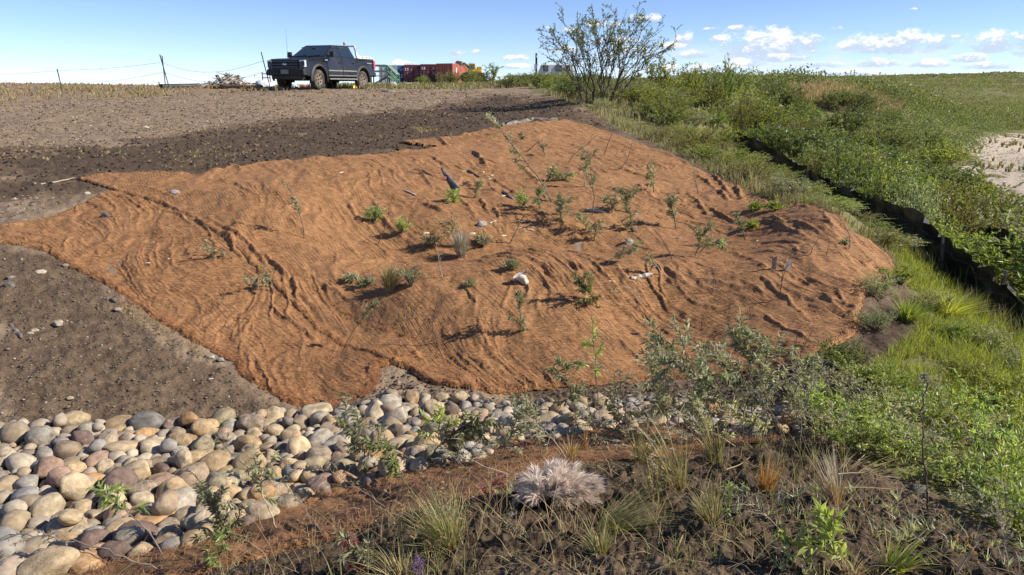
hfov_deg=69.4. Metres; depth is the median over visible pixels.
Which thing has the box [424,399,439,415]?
cobble
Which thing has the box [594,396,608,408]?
cobble
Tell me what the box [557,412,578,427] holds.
cobble
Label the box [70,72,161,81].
string
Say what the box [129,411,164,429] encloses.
cobble
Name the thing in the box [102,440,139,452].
cobble
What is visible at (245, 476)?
cobble
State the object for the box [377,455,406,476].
cobble
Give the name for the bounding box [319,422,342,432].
cobble
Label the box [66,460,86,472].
cobble
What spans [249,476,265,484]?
cobble
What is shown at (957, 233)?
willow bush
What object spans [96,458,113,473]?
cobble
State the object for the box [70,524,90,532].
cobble
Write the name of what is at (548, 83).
willow bush
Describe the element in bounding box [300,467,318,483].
cobble
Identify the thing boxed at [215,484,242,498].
cobble
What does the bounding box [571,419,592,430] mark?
cobble
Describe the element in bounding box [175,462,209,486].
cobble
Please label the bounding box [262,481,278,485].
cobble
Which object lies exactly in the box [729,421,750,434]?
cobble
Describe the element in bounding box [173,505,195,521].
cobble
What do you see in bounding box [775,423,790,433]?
cobble
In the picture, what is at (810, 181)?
willow bush
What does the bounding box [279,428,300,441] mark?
cobble
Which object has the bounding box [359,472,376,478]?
cobble
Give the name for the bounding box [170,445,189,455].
cobble
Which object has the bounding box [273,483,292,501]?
cobble
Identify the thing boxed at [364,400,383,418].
cobble
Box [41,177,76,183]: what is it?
stick
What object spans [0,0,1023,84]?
sky
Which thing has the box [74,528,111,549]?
cobble
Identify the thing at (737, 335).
sage shoot
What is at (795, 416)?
bare stem shrub
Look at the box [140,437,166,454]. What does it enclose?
cobble
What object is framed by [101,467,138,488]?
cobble
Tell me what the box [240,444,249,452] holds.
cobble
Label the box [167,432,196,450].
cobble
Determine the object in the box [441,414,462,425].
cobble
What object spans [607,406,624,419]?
cobble
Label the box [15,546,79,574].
cobble
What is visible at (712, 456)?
grass clump
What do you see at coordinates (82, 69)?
string
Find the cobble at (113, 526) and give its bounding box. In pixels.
[104,517,138,539]
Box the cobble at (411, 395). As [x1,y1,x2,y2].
[404,390,418,403]
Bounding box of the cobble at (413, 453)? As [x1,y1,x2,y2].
[409,447,418,456]
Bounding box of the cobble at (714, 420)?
[708,417,721,426]
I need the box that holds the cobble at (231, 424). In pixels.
[221,418,236,431]
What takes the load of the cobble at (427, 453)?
on the ground at (72, 331)
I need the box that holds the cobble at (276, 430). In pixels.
[265,424,283,436]
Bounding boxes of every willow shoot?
[85,479,162,554]
[191,480,252,541]
[198,520,233,567]
[243,441,282,527]
[330,525,380,567]
[332,393,407,477]
[363,434,409,480]
[414,402,459,438]
[429,411,506,460]
[543,354,585,428]
[570,411,613,444]
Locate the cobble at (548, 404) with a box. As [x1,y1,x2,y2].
[540,401,553,409]
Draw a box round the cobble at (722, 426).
[717,416,739,431]
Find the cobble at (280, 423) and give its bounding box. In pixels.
[271,421,292,429]
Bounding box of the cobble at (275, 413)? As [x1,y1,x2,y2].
[264,406,283,421]
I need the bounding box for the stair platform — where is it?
[371,65,399,84]
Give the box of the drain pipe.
[159,83,204,88]
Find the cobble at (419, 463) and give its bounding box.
[410,456,429,471]
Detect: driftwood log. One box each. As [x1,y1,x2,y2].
[440,167,459,189]
[500,117,531,126]
[530,116,559,120]
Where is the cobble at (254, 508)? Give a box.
[245,500,279,519]
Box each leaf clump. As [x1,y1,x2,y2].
[341,271,359,282]
[352,274,375,286]
[361,202,386,220]
[392,264,424,286]
[394,215,413,232]
[418,233,442,246]
[463,279,476,286]
[471,230,495,246]
[503,258,519,270]
[746,219,759,228]
[747,200,766,210]
[762,198,786,210]
[840,237,852,245]
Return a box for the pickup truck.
[267,39,375,88]
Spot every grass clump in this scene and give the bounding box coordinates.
[345,539,427,574]
[375,466,490,556]
[563,432,592,457]
[568,512,617,554]
[583,428,588,449]
[597,389,699,489]
[597,481,698,535]
[622,405,681,463]
[626,441,669,503]
[670,391,730,464]
[678,470,729,528]
[752,456,786,492]
[797,443,849,505]
[818,445,934,485]
[829,545,893,574]
[862,517,951,574]
[886,288,942,323]
[920,287,1005,319]
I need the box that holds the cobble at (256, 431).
[246,427,263,436]
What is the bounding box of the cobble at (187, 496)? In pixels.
[172,487,196,510]
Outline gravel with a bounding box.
[0,251,275,423]
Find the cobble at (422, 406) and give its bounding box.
[420,401,443,413]
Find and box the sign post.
[534,53,537,73]
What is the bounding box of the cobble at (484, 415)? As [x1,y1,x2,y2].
[479,410,487,420]
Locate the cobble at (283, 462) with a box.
[279,458,298,468]
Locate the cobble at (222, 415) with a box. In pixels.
[210,407,235,426]
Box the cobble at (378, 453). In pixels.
[357,445,387,461]
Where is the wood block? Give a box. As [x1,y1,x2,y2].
[574,242,581,251]
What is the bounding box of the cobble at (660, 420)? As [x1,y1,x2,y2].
[649,410,666,424]
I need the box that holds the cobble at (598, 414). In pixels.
[592,409,612,421]
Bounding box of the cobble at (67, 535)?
[55,532,81,541]
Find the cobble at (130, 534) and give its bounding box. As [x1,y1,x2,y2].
[114,526,144,543]
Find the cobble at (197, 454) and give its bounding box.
[166,449,207,466]
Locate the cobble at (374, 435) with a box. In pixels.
[368,428,393,442]
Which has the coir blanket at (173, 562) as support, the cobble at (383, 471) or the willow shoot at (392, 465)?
the willow shoot at (392, 465)
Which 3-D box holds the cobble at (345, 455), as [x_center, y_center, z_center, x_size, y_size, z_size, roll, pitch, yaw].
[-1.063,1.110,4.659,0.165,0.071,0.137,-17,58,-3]
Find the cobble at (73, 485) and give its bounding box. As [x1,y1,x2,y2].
[59,471,98,500]
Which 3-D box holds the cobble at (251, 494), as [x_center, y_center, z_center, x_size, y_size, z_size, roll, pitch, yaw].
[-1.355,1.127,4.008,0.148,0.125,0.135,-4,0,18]
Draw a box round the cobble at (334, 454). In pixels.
[330,451,340,461]
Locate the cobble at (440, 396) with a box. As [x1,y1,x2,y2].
[433,392,449,401]
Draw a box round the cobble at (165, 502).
[151,490,178,515]
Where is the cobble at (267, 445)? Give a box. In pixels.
[259,442,275,451]
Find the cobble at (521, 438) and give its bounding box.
[506,429,524,440]
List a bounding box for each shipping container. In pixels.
[379,65,396,83]
[397,65,403,82]
[404,65,420,82]
[420,64,435,81]
[436,63,468,81]
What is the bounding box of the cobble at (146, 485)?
[127,480,157,494]
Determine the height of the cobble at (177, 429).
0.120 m
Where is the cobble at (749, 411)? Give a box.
[738,408,755,417]
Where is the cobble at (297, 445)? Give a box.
[286,435,310,455]
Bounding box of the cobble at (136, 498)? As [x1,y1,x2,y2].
[130,491,155,505]
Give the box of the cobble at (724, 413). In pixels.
[719,408,730,418]
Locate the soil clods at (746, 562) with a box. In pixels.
[211,442,1023,574]
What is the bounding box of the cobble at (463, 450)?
[450,448,471,462]
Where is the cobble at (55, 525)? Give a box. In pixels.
[46,510,87,533]
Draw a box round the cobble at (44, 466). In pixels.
[33,456,63,480]
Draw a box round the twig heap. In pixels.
[197,72,258,87]
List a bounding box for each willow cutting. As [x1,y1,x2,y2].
[199,237,232,258]
[241,267,274,290]
[280,178,304,238]
[342,299,380,351]
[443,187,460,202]
[472,178,484,197]
[482,112,551,200]
[506,288,527,332]
[513,188,529,206]
[516,130,525,138]
[531,180,547,209]
[535,140,547,154]
[544,164,576,181]
[549,191,576,222]
[569,270,601,307]
[575,210,593,230]
[575,314,605,398]
[576,145,601,214]
[582,154,593,186]
[586,216,604,240]
[599,190,622,212]
[607,240,642,265]
[611,185,640,212]
[617,204,640,228]
[643,252,660,273]
[644,158,656,191]
[664,192,680,228]
[686,214,716,255]
[699,236,727,252]
[732,210,747,239]
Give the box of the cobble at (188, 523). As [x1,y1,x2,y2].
[182,513,215,529]
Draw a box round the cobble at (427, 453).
[422,445,450,462]
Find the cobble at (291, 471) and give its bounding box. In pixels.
[284,467,304,482]
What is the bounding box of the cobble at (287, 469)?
[282,464,292,475]
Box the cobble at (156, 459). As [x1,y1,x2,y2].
[151,455,167,465]
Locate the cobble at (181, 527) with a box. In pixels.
[176,525,184,531]
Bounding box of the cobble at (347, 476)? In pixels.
[332,469,357,486]
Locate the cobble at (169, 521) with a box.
[156,517,179,527]
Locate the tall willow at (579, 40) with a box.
[536,1,682,103]
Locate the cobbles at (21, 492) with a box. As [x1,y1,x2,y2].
[0,388,799,574]
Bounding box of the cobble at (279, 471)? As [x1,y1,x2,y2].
[267,465,282,479]
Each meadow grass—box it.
[545,87,924,257]
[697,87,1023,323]
[858,238,1023,437]
[978,318,1023,531]
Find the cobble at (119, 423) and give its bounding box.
[105,415,131,431]
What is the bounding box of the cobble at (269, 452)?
[264,448,277,461]
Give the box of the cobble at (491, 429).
[470,425,495,435]
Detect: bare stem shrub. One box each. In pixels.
[276,473,324,537]
[312,453,387,508]
[409,432,481,483]
[429,484,469,547]
[431,448,508,474]
[493,512,527,537]
[513,406,565,457]
[569,378,605,445]
[587,425,653,460]
[623,372,684,443]
[629,466,688,508]
[641,366,673,438]
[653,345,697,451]
[663,379,734,445]
[695,474,751,545]
[733,486,781,531]
[735,386,777,447]
[736,369,785,452]
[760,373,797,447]
[760,478,818,516]
[782,383,812,457]
[786,357,836,445]
[886,471,944,513]
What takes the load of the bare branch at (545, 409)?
on the coir blanket at (173, 562)
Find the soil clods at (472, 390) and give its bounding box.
[356,341,875,405]
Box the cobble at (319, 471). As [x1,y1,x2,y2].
[308,465,323,473]
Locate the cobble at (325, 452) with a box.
[306,445,332,461]
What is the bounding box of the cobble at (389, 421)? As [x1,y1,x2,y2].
[382,418,401,427]
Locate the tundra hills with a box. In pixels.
[487,72,1023,120]
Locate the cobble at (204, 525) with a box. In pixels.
[192,523,215,533]
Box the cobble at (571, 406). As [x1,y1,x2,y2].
[569,401,586,411]
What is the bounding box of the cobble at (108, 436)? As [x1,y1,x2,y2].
[97,430,118,443]
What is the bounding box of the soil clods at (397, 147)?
[0,94,605,194]
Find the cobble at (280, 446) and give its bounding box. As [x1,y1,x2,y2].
[272,442,286,453]
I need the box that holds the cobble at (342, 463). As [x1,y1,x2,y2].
[327,458,356,473]
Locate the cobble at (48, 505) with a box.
[29,492,64,519]
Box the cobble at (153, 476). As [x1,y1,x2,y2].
[147,471,170,479]
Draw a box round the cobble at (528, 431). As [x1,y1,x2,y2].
[518,425,532,433]
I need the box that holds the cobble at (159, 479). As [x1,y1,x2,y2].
[151,474,174,493]
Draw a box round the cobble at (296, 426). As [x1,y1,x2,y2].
[285,424,300,430]
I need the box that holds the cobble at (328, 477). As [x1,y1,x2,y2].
[319,472,334,486]
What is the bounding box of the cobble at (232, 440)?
[220,435,237,445]
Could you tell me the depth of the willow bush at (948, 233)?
10.46 m
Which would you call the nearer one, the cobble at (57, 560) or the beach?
the cobble at (57, 560)
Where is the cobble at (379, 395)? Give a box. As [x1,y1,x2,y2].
[375,392,382,398]
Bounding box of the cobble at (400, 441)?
[386,434,414,448]
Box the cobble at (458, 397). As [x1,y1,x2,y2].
[450,390,471,404]
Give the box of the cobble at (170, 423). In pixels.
[162,416,185,428]
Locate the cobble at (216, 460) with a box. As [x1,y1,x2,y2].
[199,449,232,472]
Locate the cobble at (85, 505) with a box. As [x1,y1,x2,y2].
[71,498,95,515]
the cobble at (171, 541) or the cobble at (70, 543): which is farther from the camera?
the cobble at (70, 543)
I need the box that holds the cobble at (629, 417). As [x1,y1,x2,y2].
[622,415,639,425]
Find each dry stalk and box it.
[919,372,931,508]
[932,508,992,568]
[954,528,988,574]
[981,494,1023,573]
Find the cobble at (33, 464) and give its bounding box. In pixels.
[30,460,38,471]
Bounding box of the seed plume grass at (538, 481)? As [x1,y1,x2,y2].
[509,454,608,510]
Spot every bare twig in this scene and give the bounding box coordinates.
[378,203,391,243]
[432,289,439,342]
[436,245,447,277]
[510,212,529,242]
[568,136,595,162]
[603,123,615,155]
[610,286,640,300]
[647,221,671,258]
[745,194,761,205]
[778,255,793,299]
[800,332,813,358]
[838,216,849,248]
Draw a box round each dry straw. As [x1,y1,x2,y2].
[373,515,434,517]
[839,472,912,478]
[845,487,932,493]
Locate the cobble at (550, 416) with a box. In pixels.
[538,411,558,421]
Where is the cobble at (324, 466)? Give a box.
[322,462,331,471]
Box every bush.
[414,74,430,82]
[443,69,464,82]
[466,74,495,82]
[494,74,524,87]
[498,73,524,85]
[515,71,542,85]
[516,74,542,84]
[522,69,557,88]
[537,77,557,91]
[548,83,564,93]
[552,69,571,81]
[552,73,599,99]
[578,72,597,83]
[581,79,604,91]
[588,89,613,95]
[591,78,626,88]
[594,98,616,106]
[595,92,618,100]
[597,81,624,92]
[609,81,668,104]
[620,77,657,93]
[620,77,663,98]
[630,93,668,117]
[634,96,701,125]
[638,83,674,101]
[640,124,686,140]
[646,125,679,136]
[654,89,698,107]
[656,80,690,96]
[659,87,688,98]
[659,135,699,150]
[662,95,692,111]
[663,122,706,137]
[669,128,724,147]
[673,68,722,85]
[674,86,708,107]
[676,68,708,104]
[676,140,719,151]
[677,130,722,145]
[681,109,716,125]
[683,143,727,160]
[699,88,769,115]
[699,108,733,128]
[700,73,766,98]
[702,78,770,109]
[703,68,723,103]
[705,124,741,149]
[711,88,810,130]
[712,154,750,166]
[716,157,790,183]
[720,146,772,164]
[721,92,762,135]
[724,152,757,162]
[728,140,750,149]
[736,91,784,109]
[737,80,782,100]
[739,72,791,87]
[742,119,842,160]
[742,123,774,141]
[743,158,788,173]
[754,106,811,129]
[754,169,803,182]
[755,79,793,94]
[757,115,829,137]
[758,172,829,198]
[762,78,818,115]
[764,113,828,132]
[766,122,872,159]
[768,99,831,127]
[770,175,835,197]
[771,166,804,175]
[771,365,826,409]
[778,97,829,123]
[784,140,871,172]
[788,400,856,446]
[789,192,866,209]
[789,376,848,429]
[792,355,838,388]
[793,148,841,175]
[796,92,819,108]
[797,177,825,183]
[803,129,865,151]
[807,404,909,457]
[809,332,875,369]
[811,384,880,428]
[812,135,896,188]
[813,86,861,101]
[816,366,866,397]
[817,104,878,137]
[820,92,852,110]
[821,194,864,206]
[823,368,897,426]
[827,156,911,192]
[827,167,926,201]
[833,351,890,388]
[835,389,903,439]
[837,197,866,212]
[838,127,883,145]
[842,90,884,111]
[842,157,938,194]
[843,137,910,162]
[847,210,898,225]
[848,145,919,170]
[849,305,900,330]
[850,90,875,102]
[850,151,902,175]
[851,355,931,397]
[852,118,928,149]
[853,141,911,170]
[856,412,955,472]
[857,160,947,218]
[857,218,911,230]
[857,268,906,300]
[860,412,933,456]
[861,372,936,427]
[865,127,924,152]
[865,226,921,246]
[873,167,947,227]
[875,228,933,243]
[876,230,928,250]
[877,109,906,123]
[877,148,940,175]
[878,260,923,284]
[882,165,965,211]
[885,148,918,162]
[888,159,953,194]
[890,416,958,463]
[892,376,956,422]
[895,364,958,399]
[895,428,987,486]
[902,178,1008,236]
[906,127,953,145]
[906,134,976,167]
[906,158,1023,199]
[910,287,955,310]
[911,446,1023,489]
[915,386,991,444]
[927,316,987,339]
[928,170,1008,200]
[929,198,968,235]
[932,356,996,386]
[934,393,999,450]
[936,214,1009,261]
[936,225,1002,249]
[939,169,1023,209]
[939,409,1023,467]
[940,367,1013,423]
[944,473,1023,535]
[950,187,1023,229]
[953,215,1023,292]
[953,448,1023,509]
[956,205,1023,262]
[957,207,1023,246]
[958,192,1023,235]
[960,320,1019,350]
[961,361,1023,407]
[962,417,1023,468]
[966,195,1014,217]
[973,252,1023,289]
[973,381,1023,444]
[978,472,1023,540]
[990,424,1023,480]
[997,345,1023,370]
[998,227,1023,259]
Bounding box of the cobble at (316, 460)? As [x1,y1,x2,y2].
[305,455,326,466]
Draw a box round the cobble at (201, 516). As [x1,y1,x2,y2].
[193,509,214,524]
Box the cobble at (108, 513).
[103,500,131,520]
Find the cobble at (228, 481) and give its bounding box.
[225,476,231,484]
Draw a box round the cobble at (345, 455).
[332,452,350,461]
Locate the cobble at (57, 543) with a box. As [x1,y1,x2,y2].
[47,539,65,547]
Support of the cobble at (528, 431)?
on the cobbles at (21, 492)
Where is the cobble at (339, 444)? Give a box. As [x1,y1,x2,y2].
[334,440,348,452]
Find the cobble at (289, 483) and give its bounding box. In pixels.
[279,478,293,486]
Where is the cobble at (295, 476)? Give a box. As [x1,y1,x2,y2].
[288,468,303,482]
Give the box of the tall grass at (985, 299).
[908,243,1023,339]
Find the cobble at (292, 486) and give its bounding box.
[290,483,300,489]
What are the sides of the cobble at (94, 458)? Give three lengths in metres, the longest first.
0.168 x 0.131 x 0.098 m
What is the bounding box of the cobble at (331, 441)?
[323,434,345,451]
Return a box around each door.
[380,67,388,83]
[400,67,403,82]
[405,66,412,82]
[413,66,420,82]
[422,66,429,81]
[430,66,435,81]
[437,65,444,81]
[444,65,451,80]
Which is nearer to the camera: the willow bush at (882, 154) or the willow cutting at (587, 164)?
the willow cutting at (587, 164)
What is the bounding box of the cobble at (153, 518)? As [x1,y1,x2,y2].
[134,507,175,525]
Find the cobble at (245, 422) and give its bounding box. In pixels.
[236,414,264,431]
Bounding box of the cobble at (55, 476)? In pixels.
[46,466,72,489]
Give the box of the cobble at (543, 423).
[539,421,553,428]
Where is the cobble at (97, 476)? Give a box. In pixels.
[86,472,104,482]
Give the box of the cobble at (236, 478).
[206,470,243,487]
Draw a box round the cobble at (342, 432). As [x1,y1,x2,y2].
[339,425,359,435]
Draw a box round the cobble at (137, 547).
[127,541,153,557]
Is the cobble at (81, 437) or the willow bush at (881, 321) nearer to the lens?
the cobble at (81, 437)
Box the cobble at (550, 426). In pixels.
[543,423,556,430]
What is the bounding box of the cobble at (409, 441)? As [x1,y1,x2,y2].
[406,436,415,446]
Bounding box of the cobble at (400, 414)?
[380,406,407,422]
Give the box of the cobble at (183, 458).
[174,449,192,468]
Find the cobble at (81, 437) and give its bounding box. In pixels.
[71,430,94,444]
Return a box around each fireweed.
[340,535,368,571]
[475,474,507,500]
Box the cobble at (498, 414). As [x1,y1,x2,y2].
[488,411,508,417]
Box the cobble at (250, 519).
[238,514,256,526]
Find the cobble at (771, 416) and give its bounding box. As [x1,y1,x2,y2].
[755,412,774,419]
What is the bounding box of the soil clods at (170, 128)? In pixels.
[0,89,537,217]
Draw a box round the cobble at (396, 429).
[387,423,409,436]
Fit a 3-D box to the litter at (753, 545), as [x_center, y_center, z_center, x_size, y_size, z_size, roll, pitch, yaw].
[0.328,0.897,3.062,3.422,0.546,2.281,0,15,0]
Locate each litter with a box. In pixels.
[74,419,755,574]
[215,431,1022,574]
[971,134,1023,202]
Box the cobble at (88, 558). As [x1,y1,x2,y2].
[69,547,104,573]
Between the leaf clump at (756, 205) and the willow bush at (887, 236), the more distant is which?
the leaf clump at (756, 205)
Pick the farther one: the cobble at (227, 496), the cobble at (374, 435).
the cobble at (374, 435)
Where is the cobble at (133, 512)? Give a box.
[129,505,142,515]
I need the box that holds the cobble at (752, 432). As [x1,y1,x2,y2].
[747,428,770,436]
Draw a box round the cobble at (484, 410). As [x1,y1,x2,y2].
[474,408,488,414]
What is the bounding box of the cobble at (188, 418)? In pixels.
[178,411,198,425]
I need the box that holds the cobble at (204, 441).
[190,433,214,449]
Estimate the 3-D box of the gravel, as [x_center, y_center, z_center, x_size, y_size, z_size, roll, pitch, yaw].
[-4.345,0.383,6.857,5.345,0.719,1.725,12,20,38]
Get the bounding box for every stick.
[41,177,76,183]
[502,190,513,199]
[585,208,605,212]
[631,273,652,279]
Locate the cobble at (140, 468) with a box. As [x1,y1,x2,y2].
[124,459,150,480]
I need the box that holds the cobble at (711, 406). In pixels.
[703,403,722,414]
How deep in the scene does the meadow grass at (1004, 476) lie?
3.23 m
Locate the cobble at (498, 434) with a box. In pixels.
[495,426,515,436]
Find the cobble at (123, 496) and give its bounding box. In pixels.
[97,486,127,508]
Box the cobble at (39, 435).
[24,425,55,445]
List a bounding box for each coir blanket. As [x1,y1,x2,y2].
[0,186,435,407]
[60,417,791,574]
[77,118,899,394]
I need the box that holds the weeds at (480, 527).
[160,430,965,574]
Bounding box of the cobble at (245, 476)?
[231,468,252,482]
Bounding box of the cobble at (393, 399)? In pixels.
[380,393,401,407]
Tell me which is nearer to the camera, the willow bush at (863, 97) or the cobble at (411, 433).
the cobble at (411, 433)
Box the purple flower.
[409,554,425,574]
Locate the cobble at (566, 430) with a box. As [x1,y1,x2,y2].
[555,423,571,436]
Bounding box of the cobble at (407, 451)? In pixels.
[403,445,424,458]
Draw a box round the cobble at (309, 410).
[300,402,332,422]
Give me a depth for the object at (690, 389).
3.94 m
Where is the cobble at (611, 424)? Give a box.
[600,420,617,427]
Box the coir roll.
[208,84,262,88]
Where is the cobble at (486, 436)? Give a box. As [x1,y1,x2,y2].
[472,434,489,443]
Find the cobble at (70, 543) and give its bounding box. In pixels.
[66,541,75,546]
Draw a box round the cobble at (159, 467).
[152,462,171,474]
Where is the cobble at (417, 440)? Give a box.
[413,434,442,445]
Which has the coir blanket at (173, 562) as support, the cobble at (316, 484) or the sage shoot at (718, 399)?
the sage shoot at (718, 399)
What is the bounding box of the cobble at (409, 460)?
[405,456,414,469]
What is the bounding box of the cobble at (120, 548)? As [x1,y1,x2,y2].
[97,540,131,563]
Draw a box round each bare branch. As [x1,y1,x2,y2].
[4,525,161,570]
[210,420,257,473]
[511,408,549,449]
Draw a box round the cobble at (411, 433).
[402,431,417,435]
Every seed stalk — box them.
[617,365,628,427]
[667,368,679,431]
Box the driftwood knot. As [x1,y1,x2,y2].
[513,271,528,284]
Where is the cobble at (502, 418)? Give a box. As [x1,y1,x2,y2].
[497,414,517,426]
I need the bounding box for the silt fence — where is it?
[731,127,1023,329]
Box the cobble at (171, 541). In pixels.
[159,535,179,549]
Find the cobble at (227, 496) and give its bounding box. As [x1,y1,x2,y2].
[219,490,231,501]
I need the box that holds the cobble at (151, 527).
[112,520,158,545]
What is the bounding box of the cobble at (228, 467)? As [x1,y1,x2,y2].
[217,465,232,472]
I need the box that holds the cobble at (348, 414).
[342,410,362,421]
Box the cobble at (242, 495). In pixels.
[238,487,250,500]
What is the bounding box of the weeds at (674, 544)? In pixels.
[322,429,862,574]
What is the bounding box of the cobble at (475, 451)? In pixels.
[469,447,486,459]
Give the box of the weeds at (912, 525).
[232,461,1023,574]
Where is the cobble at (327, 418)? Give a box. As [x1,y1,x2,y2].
[321,414,336,423]
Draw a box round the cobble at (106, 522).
[102,514,121,526]
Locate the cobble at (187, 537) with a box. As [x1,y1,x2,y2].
[179,527,212,548]
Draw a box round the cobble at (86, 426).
[77,422,105,435]
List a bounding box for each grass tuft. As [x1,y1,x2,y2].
[378,262,403,291]
[434,211,462,238]
[446,227,471,258]
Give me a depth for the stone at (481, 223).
9.45 m
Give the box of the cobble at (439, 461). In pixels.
[433,456,449,464]
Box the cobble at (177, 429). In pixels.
[169,426,186,433]
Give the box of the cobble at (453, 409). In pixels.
[445,405,459,414]
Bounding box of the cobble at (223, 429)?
[215,427,231,442]
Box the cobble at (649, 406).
[643,404,652,416]
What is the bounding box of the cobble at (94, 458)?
[85,450,108,466]
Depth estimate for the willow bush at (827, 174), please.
14.52 m
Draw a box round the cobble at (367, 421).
[362,417,374,425]
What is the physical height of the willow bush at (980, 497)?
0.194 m
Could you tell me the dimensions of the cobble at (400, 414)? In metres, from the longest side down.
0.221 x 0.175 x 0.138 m
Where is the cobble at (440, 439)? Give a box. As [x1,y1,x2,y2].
[438,432,453,445]
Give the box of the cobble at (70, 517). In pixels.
[57,508,83,525]
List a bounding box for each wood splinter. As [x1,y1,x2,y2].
[8,323,22,337]
[103,297,116,302]
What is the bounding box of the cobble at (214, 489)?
[196,486,218,502]
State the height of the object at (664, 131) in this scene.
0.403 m
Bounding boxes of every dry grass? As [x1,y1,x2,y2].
[0,82,375,101]
[0,90,561,167]
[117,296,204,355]
[306,80,576,90]
[411,125,436,133]
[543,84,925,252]
[787,79,913,114]
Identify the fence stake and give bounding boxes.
[160,55,169,88]
[261,52,270,90]
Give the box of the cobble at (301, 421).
[293,414,308,429]
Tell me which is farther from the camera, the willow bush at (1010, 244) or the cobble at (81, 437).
the willow bush at (1010, 244)
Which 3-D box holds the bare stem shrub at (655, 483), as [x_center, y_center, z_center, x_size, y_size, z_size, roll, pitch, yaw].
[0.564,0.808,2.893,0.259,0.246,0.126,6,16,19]
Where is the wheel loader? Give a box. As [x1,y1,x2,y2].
[455,61,484,81]
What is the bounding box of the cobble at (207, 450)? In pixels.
[201,448,213,452]
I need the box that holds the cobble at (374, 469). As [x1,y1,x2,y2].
[357,455,380,474]
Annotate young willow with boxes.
[433,72,443,82]
[460,63,480,81]
[481,63,503,81]
[635,54,672,89]
[659,57,692,87]
[685,62,709,107]
[702,65,726,114]
[714,52,740,112]
[744,68,756,98]
[767,64,796,104]
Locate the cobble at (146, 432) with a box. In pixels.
[135,427,158,437]
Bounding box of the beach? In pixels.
[961,132,1023,202]
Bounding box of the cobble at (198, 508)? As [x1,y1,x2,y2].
[194,496,233,522]
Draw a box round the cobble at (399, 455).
[382,450,402,457]
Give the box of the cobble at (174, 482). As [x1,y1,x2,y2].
[156,475,189,498]
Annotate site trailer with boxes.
[538,64,572,74]
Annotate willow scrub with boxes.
[662,63,1023,130]
[837,81,1018,170]
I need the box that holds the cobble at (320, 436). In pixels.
[308,428,333,446]
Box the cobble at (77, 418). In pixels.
[61,410,90,428]
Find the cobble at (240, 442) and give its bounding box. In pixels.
[233,435,261,450]
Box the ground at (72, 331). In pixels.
[0,83,1023,574]
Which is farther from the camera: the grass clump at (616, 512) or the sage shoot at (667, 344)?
the sage shoot at (667, 344)
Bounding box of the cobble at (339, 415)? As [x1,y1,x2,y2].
[333,413,342,417]
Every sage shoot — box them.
[484,399,536,460]
[509,391,546,454]
[591,358,649,439]
[627,342,671,437]
[633,312,720,416]
[640,335,753,420]
[643,356,678,429]
[673,395,737,440]
[687,331,775,430]
[690,365,728,436]
[718,396,773,442]
[723,307,774,416]
[728,362,789,435]
[738,327,798,420]
[771,355,811,423]
[783,352,824,425]
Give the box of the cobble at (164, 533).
[152,524,183,546]
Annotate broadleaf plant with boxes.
[713,480,749,517]
[769,517,818,573]
[791,497,855,571]
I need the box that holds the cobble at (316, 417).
[309,410,328,426]
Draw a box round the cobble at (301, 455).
[294,451,305,459]
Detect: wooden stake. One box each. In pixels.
[771,256,776,269]
[785,260,791,270]
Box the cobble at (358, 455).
[350,450,365,460]
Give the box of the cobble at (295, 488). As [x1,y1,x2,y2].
[292,483,304,495]
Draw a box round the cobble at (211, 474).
[205,472,218,484]
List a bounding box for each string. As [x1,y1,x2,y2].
[20,63,153,73]
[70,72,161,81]
[166,72,261,81]
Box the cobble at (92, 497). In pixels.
[83,490,100,503]
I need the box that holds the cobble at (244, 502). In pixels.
[237,499,254,508]
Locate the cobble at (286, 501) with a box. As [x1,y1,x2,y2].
[276,493,301,508]
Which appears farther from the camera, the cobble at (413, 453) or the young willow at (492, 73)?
the young willow at (492, 73)
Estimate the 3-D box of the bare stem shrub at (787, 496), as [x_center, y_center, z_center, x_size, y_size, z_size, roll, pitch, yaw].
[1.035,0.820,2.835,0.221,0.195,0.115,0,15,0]
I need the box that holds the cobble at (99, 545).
[90,542,103,550]
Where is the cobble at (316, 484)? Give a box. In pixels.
[305,475,331,494]
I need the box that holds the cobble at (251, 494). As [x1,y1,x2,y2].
[247,484,274,499]
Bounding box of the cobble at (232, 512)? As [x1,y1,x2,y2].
[219,508,246,527]
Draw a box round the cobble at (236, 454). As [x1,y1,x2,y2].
[230,452,239,459]
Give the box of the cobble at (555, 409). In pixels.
[550,402,568,414]
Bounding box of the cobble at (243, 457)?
[231,448,266,472]
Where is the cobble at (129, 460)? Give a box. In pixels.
[122,457,137,466]
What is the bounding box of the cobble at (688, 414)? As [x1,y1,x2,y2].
[683,407,693,419]
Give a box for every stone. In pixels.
[3,281,15,286]
[35,269,46,273]
[52,320,62,325]
[100,212,110,217]
[169,189,179,194]
[477,221,486,226]
[506,511,517,517]
[625,238,632,244]
[909,484,929,495]
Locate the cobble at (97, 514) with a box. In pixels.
[89,508,107,521]
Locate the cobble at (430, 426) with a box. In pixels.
[421,423,444,433]
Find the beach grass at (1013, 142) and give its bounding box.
[972,133,1023,208]
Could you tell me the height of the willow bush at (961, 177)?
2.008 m
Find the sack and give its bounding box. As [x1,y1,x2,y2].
[255,80,274,86]
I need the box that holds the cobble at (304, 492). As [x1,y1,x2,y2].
[296,487,314,502]
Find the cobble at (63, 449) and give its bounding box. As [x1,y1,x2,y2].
[53,440,81,459]
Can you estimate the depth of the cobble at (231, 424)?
5.48 m
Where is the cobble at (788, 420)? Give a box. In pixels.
[779,414,804,428]
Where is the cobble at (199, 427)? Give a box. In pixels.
[191,418,218,436]

